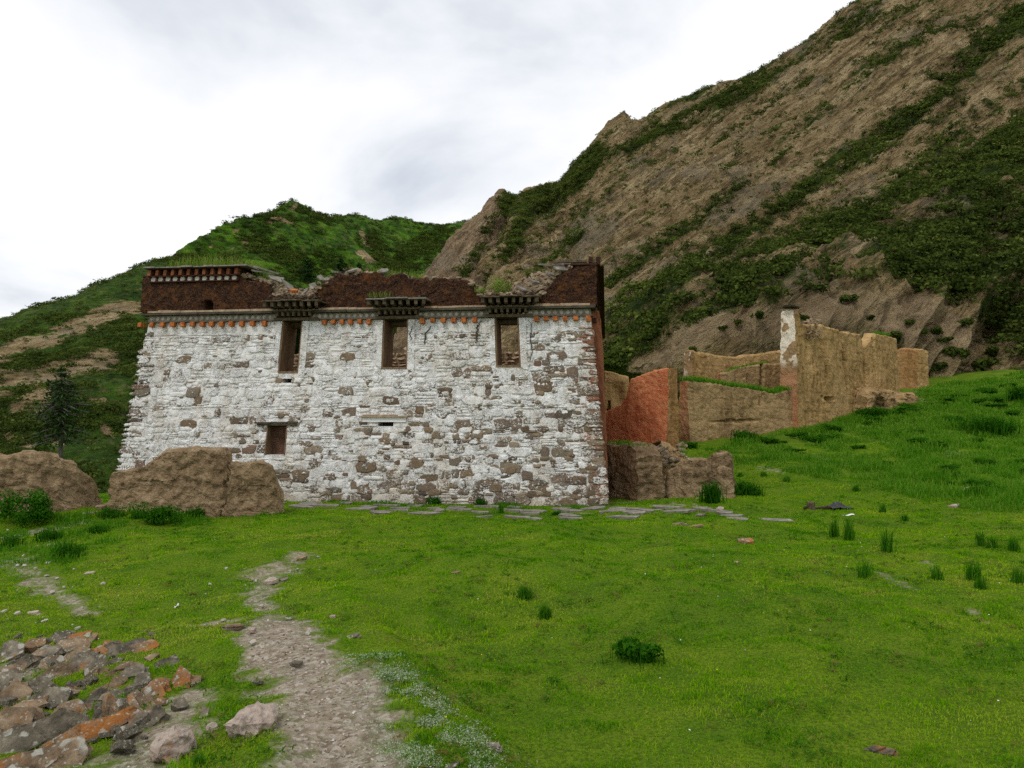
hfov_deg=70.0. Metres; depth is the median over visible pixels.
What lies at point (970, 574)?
grass tuft
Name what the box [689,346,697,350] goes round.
shrub
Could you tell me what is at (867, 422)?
weed clump
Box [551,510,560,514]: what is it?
bush
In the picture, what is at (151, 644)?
rock
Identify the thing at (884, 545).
grass tuft
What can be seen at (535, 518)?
flagstone
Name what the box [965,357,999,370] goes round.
shrub
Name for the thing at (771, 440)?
weed clump
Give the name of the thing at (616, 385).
niche wall
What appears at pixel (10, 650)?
rock
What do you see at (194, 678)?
rock
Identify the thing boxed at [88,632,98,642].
rock
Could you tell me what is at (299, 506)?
flagstone
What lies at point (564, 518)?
flagstone
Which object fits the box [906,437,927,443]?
weed clump
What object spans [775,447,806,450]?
weed clump
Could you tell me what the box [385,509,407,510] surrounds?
flagstone
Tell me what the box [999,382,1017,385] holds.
weed clump
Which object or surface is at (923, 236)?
scrub
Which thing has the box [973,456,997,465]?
weed clump
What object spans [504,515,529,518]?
flagstone
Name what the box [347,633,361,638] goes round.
stone
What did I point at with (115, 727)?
slate chip
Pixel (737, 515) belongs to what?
flagstone
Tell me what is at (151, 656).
rock
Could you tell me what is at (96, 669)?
rock
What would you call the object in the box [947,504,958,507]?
stone
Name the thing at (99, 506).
stone
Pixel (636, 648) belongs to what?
bush
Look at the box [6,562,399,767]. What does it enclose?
gravel
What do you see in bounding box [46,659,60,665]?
slate chip
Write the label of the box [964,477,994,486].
weed clump
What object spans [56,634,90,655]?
rock
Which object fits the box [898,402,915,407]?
weed clump
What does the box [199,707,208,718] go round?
rock
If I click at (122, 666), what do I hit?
rock
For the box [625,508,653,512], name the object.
flagstone
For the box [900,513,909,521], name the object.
grass tuft
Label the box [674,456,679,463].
fallen stone
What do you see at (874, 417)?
weed clump
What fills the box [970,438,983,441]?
weed clump
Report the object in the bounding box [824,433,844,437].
weed clump
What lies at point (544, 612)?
grass tuft
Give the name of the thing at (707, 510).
flagstone
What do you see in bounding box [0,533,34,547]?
bush
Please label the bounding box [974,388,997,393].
weed clump
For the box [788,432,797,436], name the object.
weed clump
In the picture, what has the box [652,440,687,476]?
earth bank
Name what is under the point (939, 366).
shrub
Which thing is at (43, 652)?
rock
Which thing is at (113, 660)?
rock
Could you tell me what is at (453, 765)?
stone
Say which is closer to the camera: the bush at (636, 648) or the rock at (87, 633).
the bush at (636, 648)
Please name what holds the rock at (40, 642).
on the ground at (332, 653)
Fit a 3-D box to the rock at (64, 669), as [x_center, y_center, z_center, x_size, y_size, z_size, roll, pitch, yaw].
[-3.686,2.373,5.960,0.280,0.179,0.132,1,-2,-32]
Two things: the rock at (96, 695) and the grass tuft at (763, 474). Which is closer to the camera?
the rock at (96, 695)
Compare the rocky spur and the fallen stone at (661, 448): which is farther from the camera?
the rocky spur
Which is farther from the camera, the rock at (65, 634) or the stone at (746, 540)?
the stone at (746, 540)
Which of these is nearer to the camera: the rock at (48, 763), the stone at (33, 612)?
the rock at (48, 763)
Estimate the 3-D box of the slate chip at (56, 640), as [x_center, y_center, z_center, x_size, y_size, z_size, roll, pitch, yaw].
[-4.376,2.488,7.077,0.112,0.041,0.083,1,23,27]
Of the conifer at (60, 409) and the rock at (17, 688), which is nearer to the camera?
the rock at (17, 688)
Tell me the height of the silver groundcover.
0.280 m
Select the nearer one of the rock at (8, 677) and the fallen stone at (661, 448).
the rock at (8, 677)
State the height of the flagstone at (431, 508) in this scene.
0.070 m
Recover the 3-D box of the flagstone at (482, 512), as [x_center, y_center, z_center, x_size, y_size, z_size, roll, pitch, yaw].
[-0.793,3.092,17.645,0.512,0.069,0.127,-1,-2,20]
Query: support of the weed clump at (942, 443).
on the ground at (332, 653)
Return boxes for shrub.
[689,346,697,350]
[717,325,727,330]
[730,319,743,324]
[749,310,764,318]
[799,313,809,319]
[838,293,859,302]
[866,314,874,319]
[889,330,903,343]
[904,319,915,324]
[916,327,929,334]
[930,361,948,370]
[931,326,943,334]
[936,336,954,342]
[942,346,970,358]
[957,317,974,326]
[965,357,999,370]
[982,345,999,356]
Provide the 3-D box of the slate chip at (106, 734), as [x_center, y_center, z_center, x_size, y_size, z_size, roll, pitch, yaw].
[-2.517,2.181,4.551,0.109,0.032,0.077,-16,-21,17]
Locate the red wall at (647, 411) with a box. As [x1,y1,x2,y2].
[606,368,678,449]
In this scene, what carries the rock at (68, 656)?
on the ground at (332, 653)
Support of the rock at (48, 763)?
on the rock at (76, 750)
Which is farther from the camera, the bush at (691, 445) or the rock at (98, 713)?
the bush at (691, 445)
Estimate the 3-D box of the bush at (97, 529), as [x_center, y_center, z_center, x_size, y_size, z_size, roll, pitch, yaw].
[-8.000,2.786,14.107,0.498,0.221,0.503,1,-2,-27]
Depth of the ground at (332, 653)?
6.61 m
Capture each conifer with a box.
[24,367,96,458]
[297,257,317,283]
[330,258,347,275]
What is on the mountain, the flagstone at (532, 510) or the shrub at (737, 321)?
the shrub at (737, 321)
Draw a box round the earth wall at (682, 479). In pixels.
[664,450,735,497]
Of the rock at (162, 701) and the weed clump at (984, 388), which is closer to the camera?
the rock at (162, 701)
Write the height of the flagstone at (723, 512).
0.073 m
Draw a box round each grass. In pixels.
[0,441,1023,767]
[0,506,296,564]
[327,498,610,509]
[680,446,737,497]
[722,373,1023,513]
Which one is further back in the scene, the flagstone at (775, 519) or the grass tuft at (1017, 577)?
the flagstone at (775, 519)
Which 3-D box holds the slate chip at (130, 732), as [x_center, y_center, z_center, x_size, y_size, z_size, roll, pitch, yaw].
[-2.338,2.133,4.453,0.132,0.055,0.188,-23,-18,-28]
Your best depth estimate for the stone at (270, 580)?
9.27 m
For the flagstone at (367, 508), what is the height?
0.085 m
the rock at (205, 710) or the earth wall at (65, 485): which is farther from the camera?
the earth wall at (65, 485)
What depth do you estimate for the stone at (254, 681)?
5.36 m
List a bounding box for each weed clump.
[759,436,780,443]
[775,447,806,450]
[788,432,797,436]
[797,431,808,435]
[805,434,826,442]
[823,422,842,430]
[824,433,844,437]
[849,444,866,448]
[863,415,881,420]
[864,420,883,423]
[878,410,906,413]
[895,406,919,410]
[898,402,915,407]
[898,405,918,409]
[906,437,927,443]
[926,440,948,447]
[937,464,959,468]
[939,396,957,400]
[944,415,965,421]
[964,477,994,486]
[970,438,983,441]
[973,396,1009,401]
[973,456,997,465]
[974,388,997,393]
[978,386,997,390]
[981,403,1007,405]
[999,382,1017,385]
[1004,410,1020,415]
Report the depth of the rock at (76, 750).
4.14 m
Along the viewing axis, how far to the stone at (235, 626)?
6.83 m
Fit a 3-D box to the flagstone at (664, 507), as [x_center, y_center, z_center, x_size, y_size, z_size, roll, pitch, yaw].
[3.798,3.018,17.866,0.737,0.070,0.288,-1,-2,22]
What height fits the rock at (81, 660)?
0.248 m
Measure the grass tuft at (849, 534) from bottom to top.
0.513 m
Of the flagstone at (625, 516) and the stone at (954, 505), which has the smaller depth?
the flagstone at (625, 516)
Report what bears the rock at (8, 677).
on the ground at (332, 653)
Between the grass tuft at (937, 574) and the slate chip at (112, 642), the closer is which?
the slate chip at (112, 642)
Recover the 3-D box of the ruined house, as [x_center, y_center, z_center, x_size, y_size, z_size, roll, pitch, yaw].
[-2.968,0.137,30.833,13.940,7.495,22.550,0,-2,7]
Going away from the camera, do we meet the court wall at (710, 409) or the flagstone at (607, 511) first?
the flagstone at (607, 511)
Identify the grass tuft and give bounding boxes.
[186,747,211,766]
[498,503,504,512]
[513,582,534,600]
[536,600,553,619]
[759,472,767,476]
[782,476,789,481]
[825,515,838,537]
[842,514,858,540]
[851,484,862,491]
[853,560,876,579]
[871,523,898,552]
[878,503,886,512]
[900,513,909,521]
[926,561,945,580]
[958,556,992,581]
[972,529,991,545]
[974,574,988,589]
[983,534,1000,548]
[1007,564,1023,583]
[1008,533,1020,551]
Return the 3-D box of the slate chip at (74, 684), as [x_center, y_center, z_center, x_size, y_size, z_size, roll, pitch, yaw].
[-3.370,2.312,5.602,0.080,0.041,0.124,-26,-10,22]
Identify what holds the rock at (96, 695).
on the ground at (332, 653)
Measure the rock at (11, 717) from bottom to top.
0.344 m
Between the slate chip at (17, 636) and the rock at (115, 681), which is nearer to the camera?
the rock at (115, 681)
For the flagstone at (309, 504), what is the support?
on the ground at (332, 653)
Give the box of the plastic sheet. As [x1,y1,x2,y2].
[827,501,851,508]
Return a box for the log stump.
[807,501,815,509]
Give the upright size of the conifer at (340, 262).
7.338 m
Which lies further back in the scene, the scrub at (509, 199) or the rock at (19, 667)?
the scrub at (509, 199)
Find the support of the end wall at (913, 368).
on the ground at (332, 653)
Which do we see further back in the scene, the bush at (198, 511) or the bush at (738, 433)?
the bush at (738, 433)
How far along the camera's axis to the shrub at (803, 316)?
50.61 m
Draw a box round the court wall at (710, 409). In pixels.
[678,375,792,441]
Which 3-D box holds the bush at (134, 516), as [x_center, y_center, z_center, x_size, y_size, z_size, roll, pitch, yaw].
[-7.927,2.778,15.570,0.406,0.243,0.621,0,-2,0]
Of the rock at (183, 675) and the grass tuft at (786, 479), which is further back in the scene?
the grass tuft at (786, 479)
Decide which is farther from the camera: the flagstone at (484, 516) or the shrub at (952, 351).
the shrub at (952, 351)
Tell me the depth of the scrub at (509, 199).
199.05 m
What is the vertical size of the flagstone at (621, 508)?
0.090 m
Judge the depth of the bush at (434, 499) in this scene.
19.33 m
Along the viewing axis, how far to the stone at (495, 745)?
4.04 m
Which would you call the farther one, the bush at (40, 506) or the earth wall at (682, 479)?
the earth wall at (682, 479)
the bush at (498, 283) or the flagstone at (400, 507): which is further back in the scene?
the bush at (498, 283)
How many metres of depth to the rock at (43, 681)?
5.63 m
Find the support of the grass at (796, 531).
on the ground at (332, 653)
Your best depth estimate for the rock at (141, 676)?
5.60 m
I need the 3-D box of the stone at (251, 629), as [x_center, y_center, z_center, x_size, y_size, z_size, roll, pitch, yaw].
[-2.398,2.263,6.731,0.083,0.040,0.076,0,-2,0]
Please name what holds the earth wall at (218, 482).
on the ground at (332, 653)
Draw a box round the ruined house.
[115,249,609,505]
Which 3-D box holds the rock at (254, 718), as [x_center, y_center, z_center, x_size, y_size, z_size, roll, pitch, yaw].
[-1.539,2.012,4.314,0.306,0.239,0.253,0,-2,0]
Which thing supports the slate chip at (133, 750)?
on the ground at (332, 653)
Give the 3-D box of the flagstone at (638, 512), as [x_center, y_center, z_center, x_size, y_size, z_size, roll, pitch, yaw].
[2.775,2.936,16.678,0.542,0.072,0.373,0,-2,0]
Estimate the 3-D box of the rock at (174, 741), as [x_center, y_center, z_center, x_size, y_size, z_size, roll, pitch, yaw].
[-1.922,2.056,4.151,0.246,0.232,0.209,1,-2,-28]
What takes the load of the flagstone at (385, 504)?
on the ground at (332, 653)
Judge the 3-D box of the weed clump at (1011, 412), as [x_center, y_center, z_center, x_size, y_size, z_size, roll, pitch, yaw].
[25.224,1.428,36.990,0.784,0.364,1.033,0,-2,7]
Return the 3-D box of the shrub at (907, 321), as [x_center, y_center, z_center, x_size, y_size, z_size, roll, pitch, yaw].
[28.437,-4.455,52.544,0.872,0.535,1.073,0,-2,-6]
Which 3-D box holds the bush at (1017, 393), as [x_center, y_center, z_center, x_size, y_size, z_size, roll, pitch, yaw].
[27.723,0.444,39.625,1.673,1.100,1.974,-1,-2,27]
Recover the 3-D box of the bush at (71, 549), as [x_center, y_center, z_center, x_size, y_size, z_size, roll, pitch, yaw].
[-6.915,2.541,11.394,0.618,0.327,0.573,0,-2,0]
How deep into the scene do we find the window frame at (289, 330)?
20.88 m
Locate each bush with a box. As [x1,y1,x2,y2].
[0,488,56,527]
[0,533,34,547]
[33,526,65,543]
[49,536,87,558]
[82,524,111,533]
[95,504,130,520]
[125,500,185,525]
[129,510,148,519]
[183,506,205,517]
[252,265,265,277]
[426,496,441,504]
[473,498,486,504]
[489,275,510,291]
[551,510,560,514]
[600,633,664,672]
[686,441,697,448]
[697,479,726,503]
[730,429,760,440]
[734,480,765,495]
[797,434,830,441]
[852,406,888,416]
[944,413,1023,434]
[1006,384,1023,401]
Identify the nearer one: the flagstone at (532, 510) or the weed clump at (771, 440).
the flagstone at (532, 510)
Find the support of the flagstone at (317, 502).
on the ground at (332, 653)
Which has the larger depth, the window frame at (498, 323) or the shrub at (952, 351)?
the shrub at (952, 351)
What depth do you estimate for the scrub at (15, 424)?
105.07 m
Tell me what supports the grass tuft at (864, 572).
on the ground at (332, 653)
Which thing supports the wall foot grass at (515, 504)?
on the ground at (332, 653)
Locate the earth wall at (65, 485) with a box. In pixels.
[0,450,102,512]
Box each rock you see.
[0,640,24,662]
[0,661,27,672]
[0,670,22,691]
[0,678,32,707]
[0,706,44,733]
[0,726,47,753]
[0,734,93,767]
[7,654,40,667]
[11,695,48,710]
[20,708,89,742]
[25,641,36,652]
[26,637,45,647]
[27,673,57,694]
[28,687,72,704]
[32,645,63,659]
[38,655,65,669]
[38,746,57,767]
[40,706,142,746]
[42,662,76,679]
[49,630,76,640]
[51,699,93,714]
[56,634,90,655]
[64,648,91,660]
[65,686,81,696]
[69,630,91,637]
[69,652,107,671]
[82,687,111,704]
[84,665,109,677]
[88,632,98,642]
[89,675,127,694]
[91,640,121,653]
[92,708,102,718]
[98,688,123,700]
[102,692,130,716]
[105,661,137,675]
[107,638,146,656]
[108,657,124,663]
[112,723,142,740]
[119,663,148,677]
[127,689,154,709]
[127,704,171,729]
[129,639,158,653]
[133,672,149,682]
[141,677,171,698]
[144,653,159,661]
[149,724,196,763]
[154,654,179,668]
[155,697,168,705]
[171,665,191,687]
[171,697,188,711]
[190,675,201,686]
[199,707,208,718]
[206,722,218,732]
[224,701,278,738]
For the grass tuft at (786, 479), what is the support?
on the ground at (332, 653)
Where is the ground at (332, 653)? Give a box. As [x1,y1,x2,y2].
[0,365,1023,767]
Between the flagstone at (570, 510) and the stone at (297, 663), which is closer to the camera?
the stone at (297, 663)
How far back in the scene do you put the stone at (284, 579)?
9.36 m
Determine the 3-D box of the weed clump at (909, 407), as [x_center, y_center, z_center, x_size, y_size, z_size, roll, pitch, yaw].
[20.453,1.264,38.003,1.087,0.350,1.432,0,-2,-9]
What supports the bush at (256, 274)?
on the ruined house
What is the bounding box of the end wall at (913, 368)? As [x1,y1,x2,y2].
[897,348,928,388]
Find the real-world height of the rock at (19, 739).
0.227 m
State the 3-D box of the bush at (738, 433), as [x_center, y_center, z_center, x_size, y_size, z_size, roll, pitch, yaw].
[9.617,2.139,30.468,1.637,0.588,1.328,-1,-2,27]
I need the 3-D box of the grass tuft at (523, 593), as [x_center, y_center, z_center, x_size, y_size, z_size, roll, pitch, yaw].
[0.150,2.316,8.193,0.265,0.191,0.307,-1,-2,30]
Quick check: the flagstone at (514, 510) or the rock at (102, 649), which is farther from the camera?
the flagstone at (514, 510)
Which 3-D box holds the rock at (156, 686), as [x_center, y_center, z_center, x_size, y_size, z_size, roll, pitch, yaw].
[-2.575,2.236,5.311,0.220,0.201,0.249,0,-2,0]
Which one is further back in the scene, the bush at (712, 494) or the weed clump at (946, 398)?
the weed clump at (946, 398)
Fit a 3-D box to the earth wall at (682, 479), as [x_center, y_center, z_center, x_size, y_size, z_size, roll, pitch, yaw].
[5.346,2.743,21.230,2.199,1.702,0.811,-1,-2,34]
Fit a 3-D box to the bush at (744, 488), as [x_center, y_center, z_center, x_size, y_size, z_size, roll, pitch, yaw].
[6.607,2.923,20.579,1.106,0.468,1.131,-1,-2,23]
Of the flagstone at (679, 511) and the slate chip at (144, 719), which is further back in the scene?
the flagstone at (679, 511)
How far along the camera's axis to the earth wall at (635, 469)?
21.20 m
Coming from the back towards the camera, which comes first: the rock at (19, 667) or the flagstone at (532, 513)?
the flagstone at (532, 513)
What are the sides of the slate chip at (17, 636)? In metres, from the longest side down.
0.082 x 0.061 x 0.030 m
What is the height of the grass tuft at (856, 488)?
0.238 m
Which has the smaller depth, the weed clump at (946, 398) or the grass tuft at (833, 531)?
the grass tuft at (833, 531)
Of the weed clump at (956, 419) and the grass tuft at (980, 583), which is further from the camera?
the weed clump at (956, 419)
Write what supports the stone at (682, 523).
on the ground at (332, 653)
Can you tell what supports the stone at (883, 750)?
on the ground at (332, 653)
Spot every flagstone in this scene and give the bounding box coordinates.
[288,504,314,508]
[298,503,316,505]
[300,501,321,503]
[312,504,338,506]
[346,506,377,509]
[370,510,391,514]
[373,504,397,505]
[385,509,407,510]
[390,507,409,508]
[407,504,424,506]
[408,511,441,514]
[424,507,440,509]
[434,508,445,511]
[446,507,472,510]
[448,506,466,507]
[470,510,488,513]
[474,505,498,507]
[475,515,493,517]
[496,508,521,511]
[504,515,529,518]
[520,509,546,512]
[521,512,539,514]
[526,517,541,520]
[551,507,572,510]
[558,513,579,516]
[559,509,584,512]
[559,516,582,519]
[580,506,604,509]
[599,510,622,513]
[606,515,640,518]
[607,507,631,510]
[621,510,645,514]
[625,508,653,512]
[653,505,682,508]
[662,509,690,512]
[692,507,728,511]
[716,511,732,514]
[720,514,743,516]
[726,517,747,520]
[761,518,792,521]
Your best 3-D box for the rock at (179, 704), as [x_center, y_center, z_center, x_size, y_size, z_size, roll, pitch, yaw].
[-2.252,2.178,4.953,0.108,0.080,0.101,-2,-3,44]
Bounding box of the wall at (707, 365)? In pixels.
[683,350,780,380]
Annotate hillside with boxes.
[0,256,199,492]
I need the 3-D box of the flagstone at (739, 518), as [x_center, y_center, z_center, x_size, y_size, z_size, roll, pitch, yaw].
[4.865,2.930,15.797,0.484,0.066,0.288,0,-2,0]
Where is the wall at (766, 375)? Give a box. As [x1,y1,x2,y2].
[715,360,780,389]
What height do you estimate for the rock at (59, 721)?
0.351 m
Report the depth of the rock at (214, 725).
4.42 m
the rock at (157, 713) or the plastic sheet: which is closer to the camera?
the rock at (157, 713)
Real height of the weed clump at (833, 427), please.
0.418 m
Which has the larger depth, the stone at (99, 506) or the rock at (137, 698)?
the stone at (99, 506)
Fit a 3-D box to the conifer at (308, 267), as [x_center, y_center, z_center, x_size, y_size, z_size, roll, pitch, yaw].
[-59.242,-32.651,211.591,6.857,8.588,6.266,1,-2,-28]
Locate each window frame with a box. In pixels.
[277,321,302,372]
[381,319,407,368]
[495,318,520,366]
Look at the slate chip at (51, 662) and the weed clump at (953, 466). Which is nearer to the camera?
the slate chip at (51, 662)
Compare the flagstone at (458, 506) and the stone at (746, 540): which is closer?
the stone at (746, 540)
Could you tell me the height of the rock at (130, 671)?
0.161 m
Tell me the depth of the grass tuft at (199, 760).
3.87 m
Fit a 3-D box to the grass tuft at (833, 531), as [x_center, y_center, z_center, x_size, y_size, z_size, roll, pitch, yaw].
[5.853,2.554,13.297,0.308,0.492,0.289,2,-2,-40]
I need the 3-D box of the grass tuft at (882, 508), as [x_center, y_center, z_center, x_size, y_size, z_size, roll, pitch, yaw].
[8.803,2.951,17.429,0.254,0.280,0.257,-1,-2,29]
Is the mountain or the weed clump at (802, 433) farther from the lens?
the mountain
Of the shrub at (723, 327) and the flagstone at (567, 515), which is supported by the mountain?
the shrub at (723, 327)
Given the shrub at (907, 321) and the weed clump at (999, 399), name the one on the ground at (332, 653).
the weed clump at (999, 399)
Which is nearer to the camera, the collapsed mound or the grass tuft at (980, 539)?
the grass tuft at (980, 539)
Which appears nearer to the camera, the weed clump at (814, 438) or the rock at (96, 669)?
the rock at (96, 669)
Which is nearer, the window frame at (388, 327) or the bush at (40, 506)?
the bush at (40, 506)
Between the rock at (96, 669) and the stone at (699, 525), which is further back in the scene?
the stone at (699, 525)
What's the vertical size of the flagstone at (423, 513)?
0.092 m
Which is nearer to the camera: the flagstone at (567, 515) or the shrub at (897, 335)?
the flagstone at (567, 515)
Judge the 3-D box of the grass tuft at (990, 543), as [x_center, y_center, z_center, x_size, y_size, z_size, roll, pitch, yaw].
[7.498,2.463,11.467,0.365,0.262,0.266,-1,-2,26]
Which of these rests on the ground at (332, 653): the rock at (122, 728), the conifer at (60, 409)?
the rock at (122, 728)
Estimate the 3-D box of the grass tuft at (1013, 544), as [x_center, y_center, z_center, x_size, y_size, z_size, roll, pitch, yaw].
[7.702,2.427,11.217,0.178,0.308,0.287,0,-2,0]
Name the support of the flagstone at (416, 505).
on the ground at (332, 653)
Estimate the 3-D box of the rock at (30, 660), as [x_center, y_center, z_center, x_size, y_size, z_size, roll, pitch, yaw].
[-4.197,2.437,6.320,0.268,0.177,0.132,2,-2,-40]
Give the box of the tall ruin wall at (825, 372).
[780,305,899,427]
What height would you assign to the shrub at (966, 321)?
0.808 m
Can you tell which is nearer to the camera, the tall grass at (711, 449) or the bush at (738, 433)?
the tall grass at (711, 449)
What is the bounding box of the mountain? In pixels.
[477,0,1023,393]
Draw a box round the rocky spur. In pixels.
[393,189,516,355]
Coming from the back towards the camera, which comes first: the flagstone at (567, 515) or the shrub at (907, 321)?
the shrub at (907, 321)
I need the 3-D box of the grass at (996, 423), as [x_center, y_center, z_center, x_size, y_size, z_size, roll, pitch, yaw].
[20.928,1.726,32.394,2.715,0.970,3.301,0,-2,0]
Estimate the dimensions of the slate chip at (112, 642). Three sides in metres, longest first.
0.170 x 0.116 x 0.105 m
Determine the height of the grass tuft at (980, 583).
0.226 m
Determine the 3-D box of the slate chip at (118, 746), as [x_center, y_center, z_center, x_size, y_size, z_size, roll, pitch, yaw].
[-2.270,2.103,4.242,0.180,0.053,0.105,-28,-42,28]
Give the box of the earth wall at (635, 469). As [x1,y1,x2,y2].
[606,439,665,500]
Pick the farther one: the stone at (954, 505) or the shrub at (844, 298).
the shrub at (844, 298)
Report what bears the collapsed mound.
on the ground at (332, 653)
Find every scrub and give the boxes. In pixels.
[0,252,202,492]
[195,198,470,288]
[451,190,517,287]
[476,0,1023,373]
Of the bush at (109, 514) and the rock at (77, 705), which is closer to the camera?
the rock at (77, 705)
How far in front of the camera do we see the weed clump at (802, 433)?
31.08 m
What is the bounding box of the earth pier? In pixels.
[716,465,734,498]
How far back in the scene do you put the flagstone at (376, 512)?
17.27 m
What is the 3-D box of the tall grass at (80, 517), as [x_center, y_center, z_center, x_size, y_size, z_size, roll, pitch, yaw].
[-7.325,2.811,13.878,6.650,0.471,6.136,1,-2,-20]
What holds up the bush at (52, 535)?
on the ground at (332, 653)
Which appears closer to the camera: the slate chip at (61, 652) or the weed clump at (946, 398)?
the slate chip at (61, 652)
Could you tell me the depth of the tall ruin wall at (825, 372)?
35.14 m
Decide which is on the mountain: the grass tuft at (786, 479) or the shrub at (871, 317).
the shrub at (871, 317)
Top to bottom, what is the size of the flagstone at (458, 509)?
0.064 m
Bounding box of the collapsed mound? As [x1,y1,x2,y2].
[854,386,917,409]
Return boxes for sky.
[0,0,854,317]
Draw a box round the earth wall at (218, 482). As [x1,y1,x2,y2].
[107,445,283,517]
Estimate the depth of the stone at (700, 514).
16.33 m
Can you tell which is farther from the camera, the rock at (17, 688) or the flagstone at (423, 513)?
the flagstone at (423, 513)
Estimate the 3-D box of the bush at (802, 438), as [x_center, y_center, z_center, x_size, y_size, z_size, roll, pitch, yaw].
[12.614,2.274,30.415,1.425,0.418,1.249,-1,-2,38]
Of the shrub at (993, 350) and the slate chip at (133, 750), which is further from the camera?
the shrub at (993, 350)
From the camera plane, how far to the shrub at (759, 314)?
49.84 m
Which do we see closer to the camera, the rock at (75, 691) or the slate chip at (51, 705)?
the slate chip at (51, 705)
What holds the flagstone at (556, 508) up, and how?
on the ground at (332, 653)
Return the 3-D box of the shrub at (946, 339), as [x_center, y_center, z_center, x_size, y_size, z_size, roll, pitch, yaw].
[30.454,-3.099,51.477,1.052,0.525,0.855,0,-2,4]
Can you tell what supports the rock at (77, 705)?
on the ground at (332, 653)
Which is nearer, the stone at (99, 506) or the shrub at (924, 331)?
the stone at (99, 506)
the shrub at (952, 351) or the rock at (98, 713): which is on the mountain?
the shrub at (952, 351)
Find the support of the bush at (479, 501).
on the ground at (332, 653)
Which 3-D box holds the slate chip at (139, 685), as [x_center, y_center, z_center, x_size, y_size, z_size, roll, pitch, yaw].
[-2.750,2.231,5.381,0.196,0.058,0.114,-11,-3,-31]
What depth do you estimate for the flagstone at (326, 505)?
18.45 m
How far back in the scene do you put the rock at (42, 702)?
5.25 m
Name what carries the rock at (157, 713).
on the ground at (332, 653)
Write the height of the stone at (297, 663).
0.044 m
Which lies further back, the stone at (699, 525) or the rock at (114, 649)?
the stone at (699, 525)
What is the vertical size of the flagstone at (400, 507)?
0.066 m
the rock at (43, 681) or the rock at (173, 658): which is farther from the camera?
the rock at (173, 658)
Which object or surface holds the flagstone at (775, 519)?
on the ground at (332, 653)
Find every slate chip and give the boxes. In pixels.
[0,697,17,706]
[14,633,22,638]
[45,701,57,709]
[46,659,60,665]
[54,637,64,642]
[56,650,64,654]
[64,680,80,687]
[80,674,98,686]
[87,737,97,743]
[98,731,114,738]
[104,640,121,648]
[109,724,121,732]
[109,739,133,753]
[114,697,127,701]
[115,725,139,740]
[123,678,151,695]
[124,745,135,752]
[128,712,150,725]
[140,735,148,739]
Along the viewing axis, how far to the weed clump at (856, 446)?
28.36 m
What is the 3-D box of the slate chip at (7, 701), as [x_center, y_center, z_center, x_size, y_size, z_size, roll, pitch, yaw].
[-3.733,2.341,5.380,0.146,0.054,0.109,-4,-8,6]
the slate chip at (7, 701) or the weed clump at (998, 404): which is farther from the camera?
the weed clump at (998, 404)
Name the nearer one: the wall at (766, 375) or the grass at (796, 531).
the grass at (796, 531)
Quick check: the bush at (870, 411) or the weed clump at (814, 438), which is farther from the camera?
the bush at (870, 411)
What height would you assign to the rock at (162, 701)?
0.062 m
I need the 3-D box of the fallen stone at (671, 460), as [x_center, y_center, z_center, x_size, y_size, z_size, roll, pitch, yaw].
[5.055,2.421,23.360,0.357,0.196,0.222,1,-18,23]
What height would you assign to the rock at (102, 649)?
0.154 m
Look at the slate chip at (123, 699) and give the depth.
5.14 m
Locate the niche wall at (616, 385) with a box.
[604,371,628,410]
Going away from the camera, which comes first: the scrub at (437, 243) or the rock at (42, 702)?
the rock at (42, 702)
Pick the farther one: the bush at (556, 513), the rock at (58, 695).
the bush at (556, 513)
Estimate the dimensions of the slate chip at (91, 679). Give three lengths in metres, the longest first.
0.138 x 0.102 x 0.093 m
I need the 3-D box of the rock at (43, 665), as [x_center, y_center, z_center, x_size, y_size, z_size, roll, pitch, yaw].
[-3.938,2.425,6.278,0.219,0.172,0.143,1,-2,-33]
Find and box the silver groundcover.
[321,649,537,767]
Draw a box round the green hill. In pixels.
[176,200,464,354]
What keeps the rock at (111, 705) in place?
on the ground at (332, 653)
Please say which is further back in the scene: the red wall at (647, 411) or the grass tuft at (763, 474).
the red wall at (647, 411)
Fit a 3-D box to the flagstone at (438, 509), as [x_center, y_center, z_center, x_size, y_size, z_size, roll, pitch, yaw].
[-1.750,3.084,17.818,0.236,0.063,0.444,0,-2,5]
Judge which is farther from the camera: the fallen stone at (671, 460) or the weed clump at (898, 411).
the weed clump at (898, 411)
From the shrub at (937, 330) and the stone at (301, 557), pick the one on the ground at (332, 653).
the stone at (301, 557)
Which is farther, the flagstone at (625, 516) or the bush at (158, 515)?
the flagstone at (625, 516)
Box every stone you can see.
[27,610,38,614]
[96,503,106,509]
[220,623,244,630]
[248,627,255,632]
[252,678,263,684]
[265,577,276,584]
[279,577,287,581]
[289,660,302,666]
[296,556,306,560]
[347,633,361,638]
[445,761,459,767]
[485,742,502,752]
[657,445,664,451]
[660,449,668,455]
[668,457,674,462]
[672,522,688,525]
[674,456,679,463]
[690,524,702,526]
[695,513,705,516]
[737,538,753,543]
[865,745,897,756]
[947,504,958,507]
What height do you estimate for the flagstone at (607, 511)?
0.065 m
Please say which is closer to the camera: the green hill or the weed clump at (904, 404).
the weed clump at (904, 404)
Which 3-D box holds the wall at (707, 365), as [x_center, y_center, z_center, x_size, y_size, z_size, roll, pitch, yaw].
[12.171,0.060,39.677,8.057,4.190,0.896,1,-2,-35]
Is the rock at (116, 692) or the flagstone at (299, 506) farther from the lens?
the flagstone at (299, 506)

